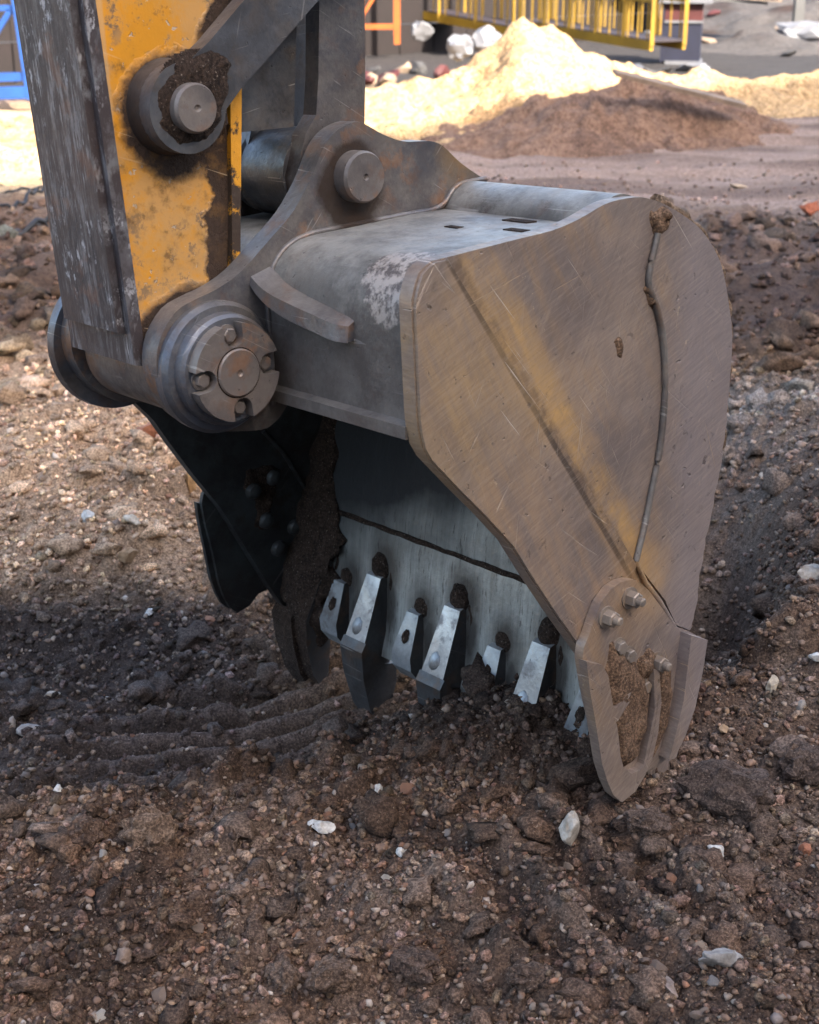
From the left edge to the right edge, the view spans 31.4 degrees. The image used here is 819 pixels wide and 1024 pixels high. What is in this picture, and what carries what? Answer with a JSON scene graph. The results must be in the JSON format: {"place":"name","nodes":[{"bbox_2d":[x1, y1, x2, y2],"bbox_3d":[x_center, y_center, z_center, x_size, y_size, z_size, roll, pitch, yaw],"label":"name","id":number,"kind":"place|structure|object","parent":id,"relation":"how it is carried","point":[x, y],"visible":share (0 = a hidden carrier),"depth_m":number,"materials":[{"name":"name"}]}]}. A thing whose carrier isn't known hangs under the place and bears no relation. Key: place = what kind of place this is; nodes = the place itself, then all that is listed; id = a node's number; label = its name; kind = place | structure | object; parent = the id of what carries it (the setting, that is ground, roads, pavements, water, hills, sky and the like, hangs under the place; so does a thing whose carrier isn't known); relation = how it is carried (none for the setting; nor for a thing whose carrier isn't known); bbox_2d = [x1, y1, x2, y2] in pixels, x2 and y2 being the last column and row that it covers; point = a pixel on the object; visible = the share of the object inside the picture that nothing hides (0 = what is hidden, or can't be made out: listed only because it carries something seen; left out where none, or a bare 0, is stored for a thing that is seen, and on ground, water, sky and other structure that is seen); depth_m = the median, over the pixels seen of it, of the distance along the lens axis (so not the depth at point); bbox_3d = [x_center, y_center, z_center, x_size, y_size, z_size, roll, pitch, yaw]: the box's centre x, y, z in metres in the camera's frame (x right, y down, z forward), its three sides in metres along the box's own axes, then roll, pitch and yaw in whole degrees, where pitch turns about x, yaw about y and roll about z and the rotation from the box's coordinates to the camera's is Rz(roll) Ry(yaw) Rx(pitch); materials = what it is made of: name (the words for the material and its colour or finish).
{"place":"outdoors","nodes":[
{"label":"outdoors","id":0,"kind":"place"},
{"bbox_2d":[0,16,818,1023],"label":"ground","id":1,"kind":"structure","parent":0,"point":[796,150],"depth_m":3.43,"materials":[{"name":"soil"}]},
{"bbox_2d":[0,224,17,237],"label":"stone","id":2,"kind":"object","parent":1,"relation":"on","point":[4,228],"visible":0.83,"depth_m":8.34,"materials":[{"name":"stone"}]},
{"bbox_2d":[9,716,15,727],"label":"stone","id":3,"kind":"object","parent":1,"relation":"on","point":[12,720],"visible":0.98,"depth_m":3.54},
{"bbox_2d":[0,0,28,99],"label":"blue frame","id":4,"kind":"object","parent":1,"relation":"on","point":[13,92],"visible":0.23,"depth_m":16.29,"materials":[{"name":"paint"}]},
{"bbox_2d":[0,186,42,193],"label":"hose","id":5,"kind":"object","parent":1,"relation":"on","point":[19,189],"visible":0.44,"depth_m":10.57,"materials":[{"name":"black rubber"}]},
{"bbox_2d":[0,188,43,207],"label":"hose","id":6,"kind":"object","parent":1,"relation":"on","point":[25,201],"visible":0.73,"depth_m":10.10,"materials":[{"name":"black rubber"}]},
{"bbox_2d":[16,723,38,735],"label":"stone","id":7,"kind":"object","parent":1,"relation":"on","point":[19,728],"visible":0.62,"depth_m":3.53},
{"bbox_2d":[15,215,48,231],"bbox_3d":[-2.371,-1.833,9.226,0.158,0.152,0.800,16,26,35],"label":"hose","id":8,"kind":"object","parent":1,"relation":"on","point":[46,220],"visible":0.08,"depth_m":9.35,"materials":[{"name":"black rubber"}]},
{"bbox_2d":[18,217,48,236],"bbox_3d":[-2.287,-1.770,9.082,0.985,0.136,0.318,-16,26,-35],"label":"hose","id":9,"kind":"object","parent":1,"relation":"on","point":[32,224],"visible":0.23,"depth_m":9.01,"materials":[{"name":"black rubber"}]},
{"bbox_2d":[39,475,46,481],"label":"stone","id":10,"kind":"object","parent":1,"relation":"on","point":[42,478],"visible":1,"depth_m":4.46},
{"bbox_2d":[44,691,59,696],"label":"stone","id":11,"kind":"object","parent":1,"relation":"on","point":[48,693],"visible":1,"depth_m":3.66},
{"bbox_2d":[49,804,59,815],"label":"stone","id":12,"kind":"object","parent":1,"relation":"on","point":[54,810],"visible":1,"depth_m":2.78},
{"bbox_2d":[53,784,62,791],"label":"stone","id":13,"kind":"object","parent":1,"relation":"on","point":[58,788],"visible":0.97,"depth_m":2.85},
{"bbox_2d":[66,815,104,849],"bbox_3d":[-0.601,0.597,2.686,0.074,0.065,0.077,19,20,16],"label":"earth clod","id":14,"kind":"object","parent":1,"relation":"on","point":[85,832],"visible":0.91,"depth_m":2.67,"materials":[{"name":"soil"}]},
{"bbox_2d":[81,510,94,522],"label":"stone","id":15,"kind":"object","parent":1,"relation":"on","point":[87,514],"visible":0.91,"depth_m":4.26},
{"bbox_2d":[84,888,94,897],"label":"stone","id":16,"kind":"object","parent":1,"relation":"on","point":[90,892],"visible":1,"depth_m":2.57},
{"bbox_2d":[94,1008,105,1022],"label":"stone","id":17,"kind":"object","parent":1,"relation":"on","point":[100,1013],"visible":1,"depth_m":2.37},
{"bbox_2d":[99,849,106,856],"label":"stone","id":18,"kind":"object","parent":1,"relation":"on","point":[102,852],"visible":1,"depth_m":2.64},
{"bbox_2d":[112,518,119,525],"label":"stone","id":19,"kind":"object","parent":1,"relation":"on","point":[116,522],"visible":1,"depth_m":4.20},
{"bbox_2d":[115,947,132,965],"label":"stone","id":20,"kind":"object","parent":1,"relation":"on","point":[124,957],"visible":1,"depth_m":2.44,"materials":[{"name":"stone"}]},
{"bbox_2d":[119,941,129,947],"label":"stone","id":21,"kind":"object","parent":1,"relation":"on","point":[126,943],"visible":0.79,"depth_m":2.49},
{"bbox_2d":[118,548,138,563],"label":"stone","id":22,"kind":"object","parent":1,"relation":"on","point":[127,555],"visible":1,"depth_m":4.11,"materials":[{"name":"stone"}]},
{"bbox_2d":[123,514,140,524],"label":"stone","id":23,"kind":"object","parent":1,"relation":"on","point":[132,519],"visible":1,"depth_m":4.17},
{"bbox_2d":[137,422,158,437],"bbox_3d":[-0.850,-0.270,4.798,0.120,0.072,0.072,-12,24,-28],"label":"broken brick","id":24,"kind":"object","parent":1,"relation":"on","point":[149,429],"visible":0.44,"depth_m":4.76,"materials":[{"name":"brick"}]},
{"bbox_2d":[119,803,178,852],"bbox_3d":[-0.476,0.590,2.684,0.110,0.106,0.082,-2,9,10],"label":"earth clod","id":25,"kind":"object","parent":1,"relation":"on","point":[151,827],"visible":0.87,"depth_m":2.65,"materials":[{"name":"soil"}]},
{"bbox_2d":[145,608,153,615],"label":"stone","id":26,"kind":"object","parent":1,"relation":"on","point":[149,611],"visible":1,"depth_m":3.96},
{"bbox_2d":[151,986,165,1003],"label":"stone","id":27,"kind":"object","parent":1,"relation":"on","point":[158,994],"visible":0.96,"depth_m":2.42,"materials":[{"name":"stone"}]},
{"bbox_2d":[185,473,195,494],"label":"stone","id":28,"kind":"object","parent":1,"relation":"on","point":[191,483],"visible":0.83,"depth_m":4.50,"materials":[{"name":"stone"}]},
{"bbox_2d":[184,780,197,790],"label":"stone","id":29,"kind":"object","parent":1,"relation":"on","point":[191,782],"visible":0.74,"depth_m":2.98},
{"bbox_2d":[190,922,203,932],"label":"stone","id":30,"kind":"object","parent":1,"relation":"on","point":[198,927],"visible":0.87,"depth_m":2.53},
{"bbox_2d":[202,867,208,876],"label":"stone","id":31,"kind":"object","parent":1,"relation":"on","point":[205,870],"visible":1,"depth_m":2.63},
{"bbox_2d":[205,616,214,621],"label":"stone","id":32,"kind":"object","parent":1,"relation":"on","point":[209,618],"visible":1,"depth_m":3.97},
{"bbox_2d":[219,865,228,870],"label":"stone","id":33,"kind":"object","parent":1,"relation":"on","point":[223,867],"visible":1,"depth_m":2.64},
{"bbox_2d":[265,955,301,994],"bbox_3d":[-0.209,0.778,2.447,0.069,0.063,0.061,17,27,37],"label":"earth clod","id":34,"kind":"object","parent":1,"relation":"on","point":[283,973],"visible":1,"depth_m":2.42,"materials":[{"name":"soil"}]},
{"bbox_2d":[317,887,323,896],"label":"stone","id":35,"kind":"object","parent":1,"relation":"on","point":[321,892],"visible":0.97,"depth_m":2.62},
{"bbox_2d":[307,819,335,833],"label":"stone","id":36,"kind":"object","parent":1,"relation":"on","point":[322,827],"visible":1,"depth_m":2.76,"materials":[{"name":"stone"}]},
{"bbox_2d":[0,0,659,84],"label":"boarded wall","id":37,"kind":"structure","parent":1,"relation":"on","point":[378,42],"depth_m":24.75,"materials":[{"name":"wood"}]},
{"bbox_2d":[304,956,357,993],"bbox_3d":[-0.132,0.770,2.412,0.090,0.069,0.057,-8,22,-20],"label":"earth clod","id":38,"kind":"object","parent":1,"relation":"on","point":[332,974],"visible":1,"depth_m":2.39,"materials":[{"name":"soil"}]},
{"bbox_2d":[365,76,375,84],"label":"rubble block","id":39,"kind":"object","parent":1,"relation":"on","point":[369,80],"depth_m":18.76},
{"bbox_2d":[367,66,380,72],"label":"rubble block","id":40,"kind":"object","parent":1,"relation":"on","point":[374,69],"depth_m":20.83,"materials":[{"name":"stone"}]},
{"bbox_2d":[375,784,382,791],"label":"stone","id":41,"kind":"object","parent":1,"relation":"on","point":[378,787],"visible":0.56,"depth_m":2.90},
{"bbox_2d":[365,0,399,43],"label":"orange frame","id":42,"kind":"object","parent":1,"relation":"on","point":[395,26],"visible":0.4,"depth_m":23.03,"materials":[{"name":"paint"}]},
{"bbox_2d":[376,843,388,853],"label":"stone","id":43,"kind":"object","parent":1,"relation":"on","point":[381,848],"visible":0.97,"depth_m":2.70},
{"bbox_2d":[381,874,391,879],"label":"stone","id":44,"kind":"object","parent":1,"relation":"on","point":[385,876],"visible":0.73,"depth_m":2.64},
{"bbox_2d":[377,69,399,82],"bbox_3d":[-0.307,-5.781,19.376,0.430,0.108,0.238,-10,34,34],"label":"rubble block","id":45,"kind":"object","parent":1,"relation":"on","point":[395,72],"depth_m":19.32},
{"bbox_2d":[47,121,732,801],"bbox_3d":[-0.171,-0.051,2.927,1.003,1.439,1.369,-17,24,-37],"label":"excavator bucket","id":46,"kind":"object","parent":1,"relation":"on","point":[431,417],"visible":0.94,"depth_m":2.54,"materials":[{"name":"metal"}]},
{"bbox_2d":[14,0,364,407],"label":"excavator stick","id":47,"kind":"object","parent":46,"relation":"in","point":[170,135],"visible":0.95,"depth_m":2.36,"materials":[{"name":"yellow paint"}]},
{"bbox_2d":[396,847,403,857],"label":"stone","id":48,"kind":"object","parent":1,"relation":"on","point":[399,850],"visible":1,"depth_m":2.67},
{"bbox_2d":[394,61,411,72],"bbox_3d":[-0.059,-6.299,20.853,0.373,0.295,0.193,-11,46,-21],"label":"rubble block","id":49,"kind":"object","parent":1,"relation":"on","point":[405,67],"depth_m":20.75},
{"bbox_2d":[400,783,414,794],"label":"stone","id":50,"kind":"object","parent":1,"relation":"on","point":[405,788],"visible":0.84,"depth_m":2.87,"materials":[{"name":"stone"}]},
{"bbox_2d":[0,321,818,1023],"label":"soil clods","id":51,"kind":"object","parent":1,"relation":"on","point":[374,811],"visible":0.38,"depth_m":2.75,"materials":[{"name":"soil"}]},
{"bbox_2d":[0,17,818,172],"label":"sand pile","id":52,"kind":"object","parent":1,"relation":"on","point":[520,61],"visible":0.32,"depth_m":14.45,"materials":[{"name":"sand"}]},
{"bbox_2d":[365,72,376,85],"bbox_3d":[-0.511,-5.556,18.883,0.169,0.278,0.176,9,8,38],"label":"rubble block","id":53,"kind":"object","parent":52,"relation":"on","point":[374,76],"depth_m":18.84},
{"bbox_2d":[378,73,396,84],"bbox_3d":[-0.286,-5.531,18.722,0.228,0.207,0.235,6,22,14],"label":"rubble block","id":54,"kind":"object","parent":52,"relation":"on","point":[387,77],"depth_m":18.64,"materials":[{"name":"stone"}]},
{"bbox_2d":[411,20,433,40],"bbox_3d":[0.167,-6.155,18.652,0.300,0.253,0.257,0,21,0],"label":"sack","id":55,"kind":"object","parent":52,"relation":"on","point":[422,31],"visible":1,"depth_m":18.57,"materials":[{"name":"fabric"}]},
{"bbox_2d":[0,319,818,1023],"bbox_3d":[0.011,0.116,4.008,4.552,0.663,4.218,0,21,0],"label":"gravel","id":56,"kind":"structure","parent":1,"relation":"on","point":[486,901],"depth_m":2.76,"materials":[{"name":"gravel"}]},
{"bbox_2d":[0,321,818,1023],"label":"soil lumps","id":57,"kind":"object","parent":1,"relation":"on","point":[350,759],"visible":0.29,"depth_m":2.77,"materials":[{"name":"soil"}]},
{"bbox_2d":[0,197,818,417],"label":"rough clods","id":58,"kind":"object","parent":1,"relation":"on","point":[23,295],"visible":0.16,"depth_m":7.02,"materials":[{"name":"soil"}]},
{"bbox_2d":[0,158,818,408],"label":"crumbs","id":59,"kind":"object","parent":1,"relation":"on","point":[776,312],"visible":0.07,"depth_m":7.63,"materials":[{"name":"soil"}]},
{"bbox_2d":[388,945,441,984],"bbox_3d":[0.011,0.757,2.436,0.073,0.056,0.119,19,-11,-39],"label":"earth clod","id":60,"kind":"object","parent":1,"relation":"on","point":[413,964],"visible":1,"depth_m":2.41,"materials":[{"name":"soil"}]},
{"bbox_2d":[409,61,426,73],"bbox_3d":[0.115,-6.299,20.805,0.262,0.254,0.343,-4,21,-10],"label":"rubble block","id":61,"kind":"object","parent":1,"relation":"on","point":[418,67],"depth_m":20.67,"materials":[{"name":"stone"}]},
{"bbox_2d":[433,64,449,78],"bbox_3d":[0.428,-5.750,19.120,0.131,0.244,0.454,9,23,23],"label":"rubble block","id":62,"kind":"object","parent":1,"relation":"on","point":[440,70],"depth_m":18.97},
{"bbox_2d":[444,828,450,836],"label":"stone","id":63,"kind":"object","parent":1,"relation":"on","point":[447,832],"visible":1,"depth_m":2.71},
{"bbox_2d":[446,34,473,61],"bbox_3d":[0.615,-5.650,17.753,0.336,0.324,0.360,0,21,0],"label":"sack","id":64,"kind":"object","parent":1,"relation":"on","point":[459,48],"visible":1,"depth_m":17.66,"materials":[{"name":"fabric"}]},
{"bbox_2d":[423,0,541,34],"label":"work platform","id":65,"kind":"structure","parent":1,"relation":"on","point":[465,19],"depth_m":24.19,"materials":[{"name":"yellow paint"}]},
{"bbox_2d":[472,25,501,54],"bbox_3d":[0.951,-5.784,18.039,0.453,0.467,0.377,0,21,0],"label":"sack","id":66,"kind":"object","parent":1,"relation":"on","point":[484,37],"visible":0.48,"depth_m":17.88,"materials":[{"name":"fabric"}]},
{"bbox_2d":[504,823,512,828],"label":"stone","id":67,"kind":"object","parent":1,"relation":"on","point":[506,825],"visible":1,"depth_m":2.62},
{"bbox_2d":[505,961,546,992],"bbox_3d":[0.195,0.749,2.344,0.082,0.046,0.052,8,38,-3],"label":"earth clod","id":68,"kind":"object","parent":1,"relation":"on","point":[527,977],"visible":0.91,"depth_m":2.33,"materials":[{"name":"soil"}]},
{"bbox_2d":[564,862,573,871],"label":"stone","id":69,"kind":"object","parent":1,"relation":"on","point":[568,867],"visible":0.96,"depth_m":2.58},
{"bbox_2d":[559,811,579,846],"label":"stone","id":70,"kind":"object","parent":1,"relation":"on","point":[569,827],"visible":1,"depth_m":2.59,"materials":[{"name":"stone"}]},
{"bbox_2d":[518,0,688,50],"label":"work platform","id":71,"kind":"structure","parent":1,"relation":"on","point":[623,36],"depth_m":21.44,"materials":[{"name":"yellow paint"}]},
{"bbox_2d":[419,73,800,158],"bbox_3d":[1.790,-3.723,13.768,5.180,0.805,3.976,0,21,0],"label":"soil pile","id":72,"kind":"object","parent":1,"relation":"on","point":[622,116],"visible":0.63,"depth_m":13.09,"materials":[{"name":"soil"}]},
{"bbox_2d":[612,68,746,108],"bbox_3d":[2.460,-3.845,13.252,1.320,0.036,0.140,8,30,-18],"label":"wooden plank","id":73,"kind":"object","parent":72,"relation":"on","point":[675,87],"visible":1,"depth_m":13.21,"materials":[{"name":"wood"}]},
{"bbox_2d":[610,850,636,863],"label":"stone","id":74,"kind":"object","parent":1,"relation":"on","point":[625,856],"visible":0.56,"depth_m":2.60,"materials":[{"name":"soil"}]},
{"bbox_2d":[633,63,643,69],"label":"rubble block","id":75,"kind":"object","parent":1,"relation":"on","point":[639,66],"depth_m":19.97,"materials":[{"name":"white concrete"}]},
{"bbox_2d":[640,957,649,962],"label":"stone","id":76,"kind":"object","parent":1,"relation":"on","point":[644,959],"visible":1,"depth_m":2.38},
{"bbox_2d":[625,806,671,837],"bbox_3d":[0.434,0.562,2.648,0.087,0.053,0.060,4,37,-14],"label":"earth clod","id":77,"kind":"object","parent":1,"relation":"on","point":[651,820],"visible":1,"depth_m":2.63,"materials":[{"name":"soil"}]},
{"bbox_2d":[643,68,657,72],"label":"rubble block","id":78,"kind":"object","parent":1,"relation":"on","point":[648,70],"depth_m":19.20,"materials":[{"name":"stone"}]},
{"bbox_2d":[649,959,667,972],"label":"stone","id":79,"kind":"object","parent":1,"relation":"on","point":[658,965],"visible":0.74,"depth_m":2.37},
{"bbox_2d":[656,67,671,73],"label":"rubble block","id":80,"kind":"object","parent":1,"relation":"on","point":[667,70],"depth_m":19.92,"materials":[{"name":"stone"}]},
{"bbox_2d":[665,976,677,997],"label":"stone","id":81,"kind":"object","parent":1,"relation":"on","point":[669,986],"visible":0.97,"depth_m":2.31,"materials":[{"name":"stone"}]},
{"bbox_2d":[666,873,676,883],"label":"stone","id":82,"kind":"object","parent":1,"relation":"on","point":[671,877],"visible":1,"depth_m":2.56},
{"bbox_2d":[659,0,712,64],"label":"electrical cabinet","id":83,"kind":"object","parent":1,"relation":"on","point":[691,53],"visible":0.71,"depth_m":22.54,"materials":[{"name":"metal"}]},
{"bbox_2d":[558,0,818,55],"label":"rubble heap","id":84,"kind":"object","parent":1,"relation":"on","point":[745,28],"visible":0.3,"depth_m":29.72,"materials":[{"name":"stone"}]},
{"bbox_2d":[702,37,716,43],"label":"rubble block","id":85,"kind":"object","parent":84,"relation":"on","point":[705,40],"depth_m":26.79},
{"bbox_2d":[706,9,720,15],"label":"rubble block","id":86,"kind":"object","parent":84,"relation":"on","point":[713,12],"depth_m":31.01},
{"bbox_2d":[713,0,781,4],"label":"board stack","id":87,"kind":"object","parent":84,"relation":"on","point":[752,2],"visible":1,"depth_m":28.10,"materials":[{"name":"wood"}]},
{"bbox_2d":[776,20,818,41],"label":"sack","id":88,"kind":"object","parent":84,"relation":"on","point":[807,31],"visible":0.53,"depth_m":26.39,"materials":[{"name":"fabric"}]},
{"bbox_2d":[792,0,805,21],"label":"steel post","id":89,"kind":"object","parent":84,"relation":"on","point":[798,10],"depth_m":27.84,"materials":[{"name":"metal"}]},
{"bbox_2d":[676,62,710,71],"bbox_3d":[4.218,-6.595,21.688,0.462,0.182,0.426,12,24,27],"label":"block","id":90,"kind":"object","parent":1,"relation":"on","point":[688,67],"visible":0.7,"depth_m":21.57,"materials":[{"name":"white concrete"}]},
{"bbox_2d":[690,1010,701,1019],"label":"stone","id":91,"kind":"object","parent":1,"relation":"on","point":[696,1014],"visible":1,"depth_m":2.23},
{"bbox_2d":[693,940,704,949],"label":"stone","id":92,"kind":"object","parent":1,"relation":"on","point":[701,944],"visible":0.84,"depth_m":2.38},
{"bbox_2d":[696,884,703,891],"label":"stone","id":93,"kind":"object","parent":1,"relation":"on","point":[699,888],"visible":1,"depth_m":2.50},
{"bbox_2d":[699,1007,708,1012],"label":"stone","id":94,"kind":"object","parent":1,"relation":"on","point":[701,1010],"visible":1,"depth_m":2.23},
{"bbox_2d":[707,975,718,986],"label":"stone","id":95,"kind":"object","parent":1,"relation":"on","point":[712,980],"visible":1,"depth_m":2.28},
{"bbox_2d":[707,845,723,856],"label":"stone","id":96,"kind":"object","parent":1,"relation":"on","point":[721,847],"visible":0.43,"depth_m":2.63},
{"bbox_2d":[698,948,743,966],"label":"stone","id":97,"kind":"object","parent":1,"relation":"on","point":[724,957],"visible":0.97,"depth_m":2.30,"materials":[{"name":"stone"}]},
{"bbox_2d":[718,724,728,732],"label":"stone","id":98,"kind":"object","parent":1,"relation":"on","point":[723,728],"visible":1,"depth_m":2.92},
{"bbox_2d":[676,758,776,828],"bbox_3d":[0.601,0.533,2.749,0.181,0.128,0.128,9,10,36],"label":"earth clod","id":99,"kind":"object","parent":1,"relation":"on","point":[737,794],"visible":0.93,"depth_m":2.70,"materials":[{"name":"soil"}]},
{"bbox_2d":[730,184,747,187],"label":"stone","id":100,"kind":"object","parent":1,"relation":"on","point":[737,186],"visible":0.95,"depth_m":10.96,"materials":[{"name":"stone"}]},
{"bbox_2d":[766,675,778,692],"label":"stone","id":101,"kind":"object","parent":1,"relation":"on","point":[772,683],"visible":1,"depth_m":2.97,"materials":[{"name":"stone"}]},
{"bbox_2d":[777,739,818,785],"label":"earth clod","id":102,"kind":"object","parent":1,"relation":"on","point":[799,765],"visible":0.97,"depth_m":2.79,"materials":[{"name":"soil"}]},
{"bbox_2d":[796,700,805,710],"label":"stone","id":103,"kind":"object","parent":1,"relation":"on","point":[801,704],"visible":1,"depth_m":2.94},
{"bbox_2d":[798,842,811,854],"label":"stone","id":104,"kind":"object","parent":1,"relation":"on","point":[804,847],"visible":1,"depth_m":2.65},
{"bbox_2d":[798,941,812,948],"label":"stone","id":105,"kind":"object","parent":1,"relation":"on","point":[804,945],"visible":1,"depth_m":2.44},
{"bbox_2d":[797,564,818,579],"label":"stone","id":106,"kind":"object","parent":1,"relation":"on","point":[808,571],"visible":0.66,"depth_m":3.37,"materials":[{"name":"stone"}]},
{"bbox_2d":[799,201,818,215],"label":"broken brick","id":107,"kind":"object","parent":1,"relation":"on","point":[810,208],"visible":1,"depth_m":9.21,"materials":[{"name":"brick"}]},
{"bbox_2d":[808,652,818,661],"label":"stone","id":108,"kind":"object","parent":1,"relation":"on","point":[814,656],"visible":1,"depth_m":2.98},
{"bbox_2d":[779,50,796,56],"bbox_3d":[6.304,-7.648,24.356,0.182,0.110,0.345,-20,16,-25],"label":"rubble block","id":109,"kind":"object","parent":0,"point":[788,53],"depth_m":24.29,"materials":[{"name":"grey concrete"}]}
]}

